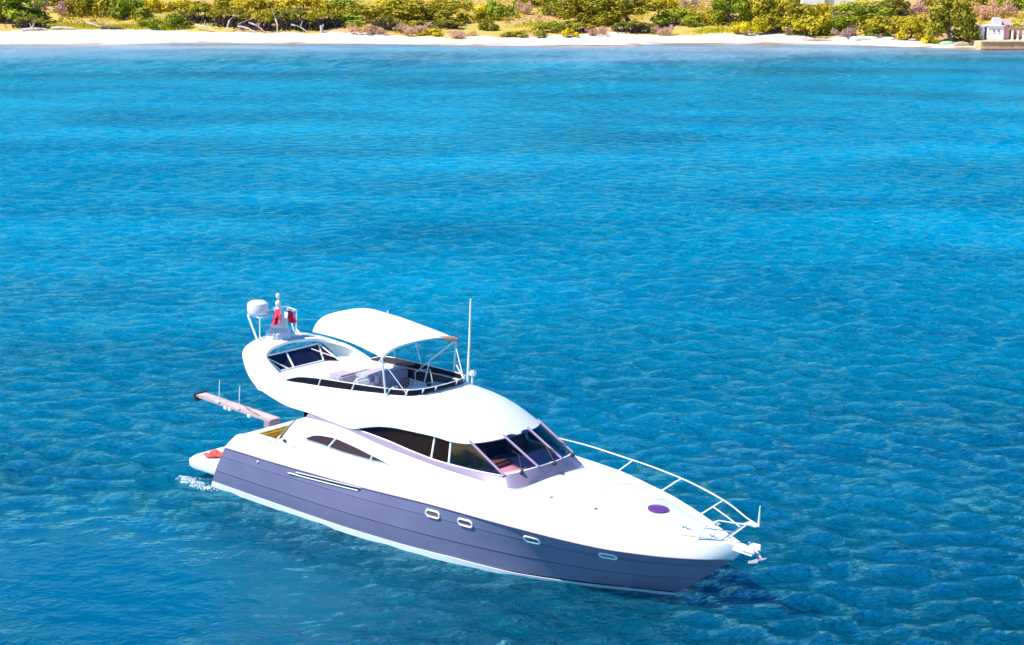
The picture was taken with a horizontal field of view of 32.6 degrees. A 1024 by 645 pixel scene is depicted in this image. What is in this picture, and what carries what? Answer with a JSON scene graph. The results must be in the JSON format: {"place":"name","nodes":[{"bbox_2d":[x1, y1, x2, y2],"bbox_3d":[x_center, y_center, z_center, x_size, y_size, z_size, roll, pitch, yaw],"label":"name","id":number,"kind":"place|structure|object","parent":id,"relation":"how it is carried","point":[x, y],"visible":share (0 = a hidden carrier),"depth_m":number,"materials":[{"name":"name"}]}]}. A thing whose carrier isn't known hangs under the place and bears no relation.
{"place":"outdoors","nodes":[
{"label":"outdoors","id":0,"kind":"place"},
{"bbox_2d":[201,449,222,457],"bbox_3d":[-8.777,3.868,51.566,0.717,0.106,0.717,11,17,41],"label":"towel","id":1,"kind":"object","parent":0,"point":[215,453],"visible":0.92,"depth_m":51.49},
{"bbox_2d":[6,14,943,42],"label":"dune grass","id":2,"kind":"structure","parent":0,"point":[704,30],"depth_m":264.74,"materials":[{"name":"plant"}]},
{"bbox_2d":[0,43,1023,644],"bbox_3d":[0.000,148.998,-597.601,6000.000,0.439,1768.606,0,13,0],"label":"sea","id":3,"kind":"structure","parent":0,"point":[782,285],"depth_m":75.18,"materials":[{"name":"liquid"}]},
{"bbox_2d":[176,476,217,490],"bbox_3d":[-9.105,4.689,50.888,1.731,0.170,0.580,10,16,37],"label":"foam","id":4,"kind":"object","parent":3,"relation":"on","point":[194,482],"visible":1,"depth_m":50.91,"materials":[{"name":"white"}]},
{"bbox_2d":[189,293,766,594],"bbox_3d":[-1.876,2.837,46.828,20.776,6.871,4.820,11,17,41],"label":"motor yacht","id":5,"kind":"object","parent":3,"relation":"on","point":[441,464],"visible":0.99,"depth_m":45.32,"materials":[{"name":"grey paint"}]},
{"bbox_2d":[271,308,296,327],"bbox_3d":[-6.597,-0.139,50.546,0.319,0.605,1.040,11,17,41],"label":"flag","id":6,"kind":"object","parent":5,"relation":"attached to","point":[286,316],"visible":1,"depth_m":50.55,"materials":[{"name":"red fabric"}]},
{"bbox_2d":[0,0,1023,49],"bbox_3d":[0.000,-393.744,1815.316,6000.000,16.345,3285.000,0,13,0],"label":"ground","id":7,"kind":"structure","parent":0,"point":[10,35],"depth_m":258.50,"materials":[{"name":"sand"}]},
{"bbox_2d":[0,0,52,22],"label":"pine tree","id":8,"kind":"object","parent":7,"relation":"on","point":[15,8],"visible":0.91,"depth_m":268.24,"materials":[{"name":"green plant"}]},
{"bbox_2d":[4,15,51,29],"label":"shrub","id":9,"kind":"object","parent":7,"relation":"on","point":[39,22],"visible":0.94,"depth_m":263.95,"materials":[{"name":"green plant"}]},
{"bbox_2d":[21,21,47,30],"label":"driftwood log","id":10,"kind":"object","parent":7,"relation":"on","point":[30,28],"visible":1,"depth_m":262.45,"materials":[{"name":"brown wood"}]},
{"bbox_2d":[30,0,50,11],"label":"dry shrub","id":11,"kind":"object","parent":7,"relation":"on","point":[43,8],"visible":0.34,"depth_m":277.00,"materials":[{"name":"brown plant"}]},
{"bbox_2d":[36,0,66,4],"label":"shrub","id":12,"kind":"object","parent":7,"relation":"on","point":[52,1],"visible":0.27,"depth_m":285.47,"materials":[{"name":"green plant"}]},
{"bbox_2d":[51,26,74,29],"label":"driftwood log","id":13,"kind":"object","parent":7,"relation":"on","point":[58,27],"visible":1,"depth_m":262.75,"materials":[{"name":"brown wood"}]},
{"bbox_2d":[53,0,74,15],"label":"dry shrub","id":14,"kind":"object","parent":7,"relation":"on","point":[61,8],"visible":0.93,"depth_m":272.86,"materials":[{"name":"brown plant"}]},
{"bbox_2d":[64,0,99,15],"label":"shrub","id":15,"kind":"object","parent":7,"relation":"on","point":[81,6],"visible":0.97,"depth_m":272.78,"materials":[{"name":"green plant"}]},
{"bbox_2d":[84,0,119,14],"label":"shrub","id":16,"kind":"object","parent":7,"relation":"on","point":[104,4],"visible":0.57,"depth_m":273.63,"materials":[{"name":"green plant"}]},
{"bbox_2d":[101,26,123,28],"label":"driftwood log","id":17,"kind":"object","parent":7,"relation":"on","point":[105,27],"visible":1,"depth_m":264.08,"materials":[{"name":"brown"}]},
{"bbox_2d":[107,0,152,18],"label":"shrub","id":18,"kind":"object","parent":7,"relation":"on","point":[124,8],"visible":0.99,"depth_m":271.91,"materials":[{"name":"green plant"}]},
{"bbox_2d":[137,0,165,10],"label":"shrub","id":19,"kind":"object","parent":7,"relation":"on","point":[151,4],"visible":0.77,"depth_m":278.74,"materials":[{"name":"yellow plant"}]},
{"bbox_2d":[134,13,193,26],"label":"shrub","id":20,"kind":"object","parent":7,"relation":"on","point":[171,20],"visible":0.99,"depth_m":265.21,"materials":[{"name":"green plant"}]},
{"bbox_2d":[159,0,197,11],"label":"shrub","id":21,"kind":"object","parent":7,"relation":"on","point":[179,4],"visible":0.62,"depth_m":279.36,"materials":[{"name":"yellow plant"}]},
{"bbox_2d":[178,3,220,23],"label":"juniper tree","id":22,"kind":"object","parent":7,"relation":"on","point":[192,9],"visible":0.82,"depth_m":268.28,"materials":[{"name":"green plant"}]},
{"bbox_2d":[195,22,216,31],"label":"driftwood limb","id":23,"kind":"object","parent":7,"relation":"on","point":[204,26],"visible":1,"depth_m":264.25,"materials":[{"name":"brown wood"}]},
{"bbox_2d":[191,0,232,10],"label":"shrub","id":24,"kind":"object","parent":7,"relation":"on","point":[218,4],"visible":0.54,"depth_m":280.91,"materials":[{"name":"yellow plant"}]},
{"bbox_2d":[205,6,245,27],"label":"juniper tree","id":25,"kind":"object","parent":7,"relation":"on","point":[230,10],"visible":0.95,"depth_m":265.61,"materials":[{"name":"green plant"}]},
{"bbox_2d":[237,18,255,32],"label":"driftwood limb","id":26,"kind":"object","parent":7,"relation":"on","point":[241,26],"visible":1,"depth_m":262.63,"materials":[{"name":"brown wood"}]},
{"bbox_2d":[233,9,276,30],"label":"juniper tree","id":27,"kind":"object","parent":7,"relation":"on","point":[269,21],"visible":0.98,"depth_m":263.94,"materials":[{"name":"green plant"}]},
{"bbox_2d":[228,0,282,10],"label":"shrub","id":28,"kind":"object","parent":7,"relation":"on","point":[247,4],"visible":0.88,"depth_m":279.94,"materials":[{"name":"yellow plant"}]},
{"bbox_2d":[267,7,297,24],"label":"shrub","id":29,"kind":"object","parent":7,"relation":"on","point":[276,10],"visible":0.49,"depth_m":265.59,"materials":[{"name":"green plant"}]},
{"bbox_2d":[276,6,315,30],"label":"juniper tree","id":30,"kind":"object","parent":7,"relation":"on","point":[288,13],"visible":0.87,"depth_m":263.54,"materials":[{"name":"green plant"}]},
{"bbox_2d":[272,0,330,9],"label":"shrub","id":31,"kind":"object","parent":7,"relation":"on","point":[289,3],"visible":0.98,"depth_m":279.74,"materials":[{"name":"yellow plant"}]},
{"bbox_2d":[303,8,346,30],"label":"juniper tree","id":32,"kind":"object","parent":7,"relation":"on","point":[327,13],"visible":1,"depth_m":263.44,"materials":[{"name":"green plant"}]},
{"bbox_2d":[320,0,366,10],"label":"shrub","id":33,"kind":"object","parent":7,"relation":"on","point":[337,4],"visible":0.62,"depth_m":279.19,"materials":[{"name":"green plant"}]},
{"bbox_2d":[322,13,365,26],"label":"shrub","id":34,"kind":"object","parent":7,"relation":"on","point":[358,22],"visible":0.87,"depth_m":264.38,"materials":[{"name":"green plant"}]},
{"bbox_2d":[346,23,371,32],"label":"dry shrub","id":35,"kind":"object","parent":7,"relation":"on","point":[362,29],"visible":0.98,"depth_m":259.91,"materials":[{"name":"brown plant"}]},
{"bbox_2d":[341,0,407,20],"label":"shrub","id":36,"kind":"object","parent":7,"relation":"on","point":[371,12],"visible":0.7,"depth_m":268.52,"materials":[{"name":"yellow plant"}]},
{"bbox_2d":[365,26,386,34],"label":"dry shrub","id":37,"kind":"object","parent":7,"relation":"on","point":[378,30],"visible":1,"depth_m":259.63,"materials":[{"name":"brown plant"}]},
{"bbox_2d":[368,15,404,30],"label":"juniper tree","id":38,"kind":"object","parent":7,"relation":"on","point":[386,19],"visible":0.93,"depth_m":261.98,"materials":[{"name":"green plant"}]},
{"bbox_2d":[376,0,424,3],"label":"shrub","id":39,"kind":"object","parent":7,"relation":"on","point":[379,1],"visible":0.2,"depth_m":283.01,"materials":[{"name":"yellow plant"}]},
{"bbox_2d":[393,21,434,34],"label":"dry shrub","id":40,"kind":"object","parent":7,"relation":"on","point":[416,30],"visible":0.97,"depth_m":259.40,"materials":[{"name":"brown plant"}]},
{"bbox_2d":[389,0,463,25],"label":"bush","id":41,"kind":"object","parent":7,"relation":"on","point":[418,9],"visible":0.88,"depth_m":266.26,"materials":[{"name":"green plant"}]},
{"bbox_2d":[417,28,442,35],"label":"shrub","id":42,"kind":"object","parent":7,"relation":"on","point":[433,31],"visible":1,"depth_m":257.89,"materials":[{"name":"yellow plant"}]},
{"bbox_2d":[415,20,447,28],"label":"juniper tree","id":43,"kind":"object","parent":7,"relation":"on","point":[421,22],"visible":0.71,"depth_m":263.71,"materials":[{"name":"green plant"}]},
{"bbox_2d":[436,20,464,29],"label":"juniper tree","id":44,"kind":"object","parent":7,"relation":"on","point":[454,25],"visible":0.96,"depth_m":262.49,"materials":[{"name":"green plant"}]},
{"bbox_2d":[427,0,474,10],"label":"shrub","id":45,"kind":"object","parent":7,"relation":"on","point":[459,4],"visible":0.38,"depth_m":280.29,"materials":[{"name":"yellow plant"}]},
{"bbox_2d":[447,29,475,37],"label":"dry shrub","id":46,"kind":"object","parent":7,"relation":"on","point":[458,34],"visible":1,"depth_m":255.23,"materials":[{"name":"brown plant"}]},
{"bbox_2d":[456,8,491,20],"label":"shrub","id":47,"kind":"object","parent":7,"relation":"on","point":[479,14],"visible":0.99,"depth_m":269.22,"materials":[{"name":"yellow plant"}]},
{"bbox_2d":[475,3,486,10],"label":"shrub","id":48,"kind":"object","parent":7,"relation":"on","point":[481,6],"visible":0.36,"depth_m":274.75,"materials":[{"name":"yellow plant"}]},
{"bbox_2d":[477,19,499,30],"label":"shrub","id":49,"kind":"object","parent":7,"relation":"on","point":[483,24],"visible":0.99,"depth_m":261.00,"materials":[{"name":"green plant"}]},
{"bbox_2d":[482,0,518,18],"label":"shrub","id":50,"kind":"object","parent":7,"relation":"on","point":[491,7],"visible":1,"depth_m":270.11,"materials":[{"name":"green plant"}]},
{"bbox_2d":[499,31,528,37],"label":"shrub","id":51,"kind":"object","parent":7,"relation":"on","point":[516,33],"visible":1,"depth_m":255.70,"materials":[{"name":"green plant"}]},
{"bbox_2d":[514,0,531,13],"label":"dry shrub","id":52,"kind":"object","parent":7,"relation":"on","point":[524,7],"visible":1,"depth_m":273.62,"materials":[{"name":"brown plant"}]},
{"bbox_2d":[32,0,1023,38],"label":"scrub","id":53,"kind":"object","parent":7,"relation":"on","point":[499,1],"visible":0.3,"depth_m":271.48,"materials":[{"name":"green plant"}]},
{"bbox_2d":[511,0,557,5],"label":"shrub","id":54,"kind":"object","parent":7,"relation":"on","point":[541,2],"visible":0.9,"depth_m":280.18,"materials":[{"name":"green plant"}]},
{"bbox_2d":[533,30,547,37],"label":"shrub","id":55,"kind":"object","parent":7,"relation":"on","point":[536,33],"visible":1,"depth_m":254.59,"materials":[{"name":"green plant"}]},
{"bbox_2d":[540,1,563,15],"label":"shrub","id":56,"kind":"object","parent":7,"relation":"on","point":[549,5],"visible":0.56,"depth_m":271.53,"materials":[{"name":"green plant"}]},
{"bbox_2d":[532,21,573,31],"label":"shrub","id":57,"kind":"object","parent":7,"relation":"on","point":[554,25],"visible":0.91,"depth_m":259.11,"materials":[{"name":"green plant"}]},
{"bbox_2d":[561,27,578,37],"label":"shrub","id":58,"kind":"object","parent":7,"relation":"on","point":[568,31],"visible":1,"depth_m":254.67,"materials":[{"name":"yellow plant"}]},
{"bbox_2d":[563,22,595,32],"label":"juniper tree","id":59,"kind":"object","parent":7,"relation":"on","point":[575,26],"visible":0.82,"depth_m":258.65,"materials":[{"name":"green plant"}]},
{"bbox_2d":[553,0,615,23],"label":"pine tree","id":60,"kind":"object","parent":7,"relation":"on","point":[578,9],"visible":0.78,"depth_m":264.84,"materials":[{"name":"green plant"}]},
{"bbox_2d":[585,27,606,35],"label":"dry shrub","id":61,"kind":"object","parent":7,"relation":"on","point":[602,30],"visible":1,"depth_m":256.12,"materials":[{"name":"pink plant"}]},
{"bbox_2d":[584,0,667,25],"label":"pine tree","id":62,"kind":"object","parent":7,"relation":"on","point":[624,8],"visible":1,"depth_m":263.61,"materials":[{"name":"green plant"}]},
{"bbox_2d":[610,20,654,33],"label":"juniper tree","id":63,"kind":"object","parent":7,"relation":"on","point":[636,29],"visible":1,"depth_m":260.16,"materials":[{"name":"green plant"}]},
{"bbox_2d":[649,24,673,34],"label":"dry shrub","id":64,"kind":"object","parent":7,"relation":"on","point":[666,31],"visible":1,"depth_m":259.63,"materials":[{"name":"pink plant"}]},
{"bbox_2d":[657,0,679,6],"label":"shrub","id":65,"kind":"object","parent":7,"relation":"on","point":[670,3],"visible":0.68,"depth_m":281.77,"materials":[{"name":"yellow plant"}]},
{"bbox_2d":[650,8,701,26],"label":"shrub","id":66,"kind":"object","parent":7,"relation":"on","point":[677,15],"visible":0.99,"depth_m":266.33,"materials":[{"name":"green plant"}]},
{"bbox_2d":[680,0,698,7],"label":"dry shrub","id":67,"kind":"object","parent":7,"relation":"on","point":[694,2],"visible":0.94,"depth_m":281.56,"materials":[{"name":"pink plant"}]},
{"bbox_2d":[684,8,721,23],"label":"shrub","id":68,"kind":"object","parent":7,"relation":"on","point":[700,16],"visible":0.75,"depth_m":266.31,"materials":[{"name":"green plant"}]},
{"bbox_2d":[704,15,728,23],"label":"shrub","id":69,"kind":"object","parent":7,"relation":"on","point":[724,19],"visible":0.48,"depth_m":267.54,"materials":[{"name":"green plant"}]},
{"bbox_2d":[707,0,755,24],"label":"pine tree","id":70,"kind":"object","parent":7,"relation":"on","point":[732,7],"visible":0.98,"depth_m":264.60,"materials":[{"name":"green plant"}]},
{"bbox_2d":[729,16,769,33],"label":"shrub","id":71,"kind":"object","parent":7,"relation":"on","point":[757,25],"visible":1,"depth_m":259.31,"materials":[{"name":"yellow plant"}]},
{"bbox_2d":[740,0,789,25],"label":"pine tree","id":72,"kind":"object","parent":7,"relation":"on","point":[755,8],"visible":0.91,"depth_m":262.25,"materials":[{"name":"yellow plant"}]},
{"bbox_2d":[767,23,788,33],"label":"juniper tree","id":73,"kind":"object","parent":7,"relation":"on","point":[773,27],"visible":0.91,"depth_m":260.29,"materials":[{"name":"green plant"}]},
{"bbox_2d":[784,26,797,33],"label":"dry shrub","id":74,"kind":"object","parent":7,"relation":"on","point":[787,30],"visible":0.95,"depth_m":258.89,"materials":[{"name":"brown plant"}]},
{"bbox_2d":[769,0,817,30],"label":"pine tree","id":75,"kind":"object","parent":7,"relation":"on","point":[794,12],"visible":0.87,"depth_m":261.37,"materials":[{"name":"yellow plant"}]},
{"bbox_2d":[781,14,833,35],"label":"shrub","id":76,"kind":"object","parent":7,"relation":"on","point":[806,22],"visible":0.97,"depth_m":258.69,"materials":[{"name":"yellow plant"}]},
{"bbox_2d":[802,38,831,40],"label":"rock slab","id":77,"kind":"object","parent":7,"relation":"on","point":[819,39],"visible":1,"depth_m":254.30,"materials":[{"name":"stone"}]},
{"bbox_2d":[812,2,833,17],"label":"shrub","id":78,"kind":"object","parent":7,"relation":"on","point":[820,8],"visible":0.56,"depth_m":271.48,"materials":[{"name":"yellow plant"}]},
{"bbox_2d":[799,0,858,4],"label":"hillside villa","id":79,"kind":"object","parent":7,"relation":"on","point":[816,2],"visible":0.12,"depth_m":283.54,"materials":[{"name":"white paint"}]},
{"bbox_2d":[814,17,851,33],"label":"shrub","id":80,"kind":"object","parent":7,"relation":"on","point":[831,25],"visible":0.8,"depth_m":259.90,"materials":[{"name":"green plant"}]},
{"bbox_2d":[832,37,847,40],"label":"boulder","id":81,"kind":"object","parent":7,"relation":"on","point":[840,38],"visible":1,"depth_m":253.95,"materials":[{"name":"white stone"}]},
{"bbox_2d":[830,25,857,37],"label":"dry shrub","id":82,"kind":"object","parent":7,"relation":"on","point":[848,32],"visible":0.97,"depth_m":255.68,"materials":[{"name":"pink plant"}]},
{"bbox_2d":[849,36,860,41],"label":"boulder","id":83,"kind":"object","parent":7,"relation":"on","point":[853,39],"visible":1,"depth_m":252.50,"materials":[{"name":"white stone"}]},
{"bbox_2d":[827,2,897,26],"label":"pine tree","id":84,"kind":"object","parent":7,"relation":"on","point":[861,13],"visible":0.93,"depth_m":261.47,"materials":[{"name":"green plant"}]},
{"bbox_2d":[859,36,878,39],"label":"boulder","id":85,"kind":"object","parent":7,"relation":"on","point":[867,38],"visible":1,"depth_m":252.94,"materials":[{"name":"white stone"}]},
{"bbox_2d":[864,29,890,35],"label":"shrub","id":86,"kind":"object","parent":7,"relation":"on","point":[872,32],"visible":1,"depth_m":253.92,"materials":[{"name":"green plant"}]},
{"bbox_2d":[873,33,883,36],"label":"boulder","id":87,"kind":"object","parent":7,"relation":"on","point":[878,35],"visible":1,"depth_m":253.63,"materials":[{"name":"stone"}]},
{"bbox_2d":[856,15,904,33],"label":"shrub","id":88,"kind":"object","parent":7,"relation":"on","point":[877,22],"visible":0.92,"depth_m":253.88,"materials":[{"name":"yellow plant"}]},
{"bbox_2d":[878,37,894,40],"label":"boulder","id":89,"kind":"object","parent":7,"relation":"on","point":[886,38],"visible":1,"depth_m":251.50,"materials":[{"name":"white stone"}]},
{"bbox_2d":[870,0,910,15],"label":"pine tree","id":90,"kind":"object","parent":7,"relation":"on","point":[896,5],"visible":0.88,"depth_m":268.06,"materials":[{"name":"green plant"}]},
{"bbox_2d":[895,15,926,39],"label":"shrub","id":91,"kind":"object","parent":7,"relation":"on","point":[914,25],"visible":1,"depth_m":250.80,"materials":[{"name":"yellow plant"}]},
{"bbox_2d":[904,0,928,13],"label":"dry shrub","id":92,"kind":"object","parent":7,"relation":"on","point":[918,6],"visible":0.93,"depth_m":269.34,"materials":[{"name":"pink plant"}]},
{"bbox_2d":[918,14,939,30],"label":"shrub","id":93,"kind":"object","parent":7,"relation":"on","point":[924,19],"visible":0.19,"depth_m":256.19,"materials":[{"name":"yellow plant"}]},
{"bbox_2d":[921,35,937,42],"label":"shrub","id":94,"kind":"object","parent":7,"relation":"on","point":[926,41],"visible":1,"depth_m":247.39,"materials":[{"name":"yellow plant"}]},
{"bbox_2d":[919,0,953,5],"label":"shrub","id":95,"kind":"object","parent":7,"relation":"on","point":[927,2],"visible":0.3,"depth_m":275.28,"materials":[{"name":"green plant"}]},
{"bbox_2d":[939,41,955,43],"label":"rowing boat","id":96,"kind":"object","parent":7,"relation":"on","point":[948,42],"visible":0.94,"depth_m":245.85,"materials":[{"name":"green paint"}]},
{"bbox_2d":[922,0,982,42],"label":"pine tree","id":97,"kind":"object","parent":7,"relation":"on","point":[958,14],"visible":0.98,"depth_m":245.00,"materials":[{"name":"green plant"}]},
{"bbox_2d":[954,41,972,45],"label":"boulder","id":98,"kind":"object","parent":7,"relation":"on","point":[962,43],"visible":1,"depth_m":243.87,"materials":[{"name":"stone"}]},
{"bbox_2d":[968,0,1002,5],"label":"shrub","id":99,"kind":"object","parent":7,"relation":"on","point":[982,2],"visible":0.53,"depth_m":273.77,"materials":[{"name":"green plant"}]},
{"bbox_2d":[970,0,1003,18],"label":"dry shrub","id":100,"kind":"object","parent":7,"relation":"on","point":[982,11],"visible":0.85,"depth_m":261.72,"materials":[{"name":"pink plant"}]},
{"bbox_2d":[968,39,1023,49],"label":"stone quay","id":101,"kind":"structure","parent":7,"relation":"on","point":[1014,44],"depth_m":239.88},
{"bbox_2d":[977,18,1012,39],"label":"beach hut","id":102,"kind":"object","parent":101,"relation":"on","point":[996,29],"visible":0.98,"depth_m":244.56,"materials":[{"name":"white paint"}]},
{"bbox_2d":[1009,30,1022,38],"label":"garden wall","id":103,"kind":"structure","parent":101,"relation":"on","point":[1015,34],"depth_m":246.85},
{"bbox_2d":[1008,27,1023,39],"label":"pergola","id":104,"kind":"object","parent":101,"relation":"on","point":[1012,29],"visible":1,"depth_m":243.96,"materials":[{"name":"white paint"}]},
{"bbox_2d":[989,0,1018,15],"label":"dry shrub","id":105,"kind":"object","parent":7,"relation":"on","point":[1008,8],"visible":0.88,"depth_m":263.16,"materials":[{"name":"pink plant"}]},
{"bbox_2d":[996,0,1023,8],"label":"shrub","id":106,"kind":"object","parent":7,"relation":"on","point":[1018,3],"visible":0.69,"depth_m":269.22,"materials":[{"name":"green plant"}]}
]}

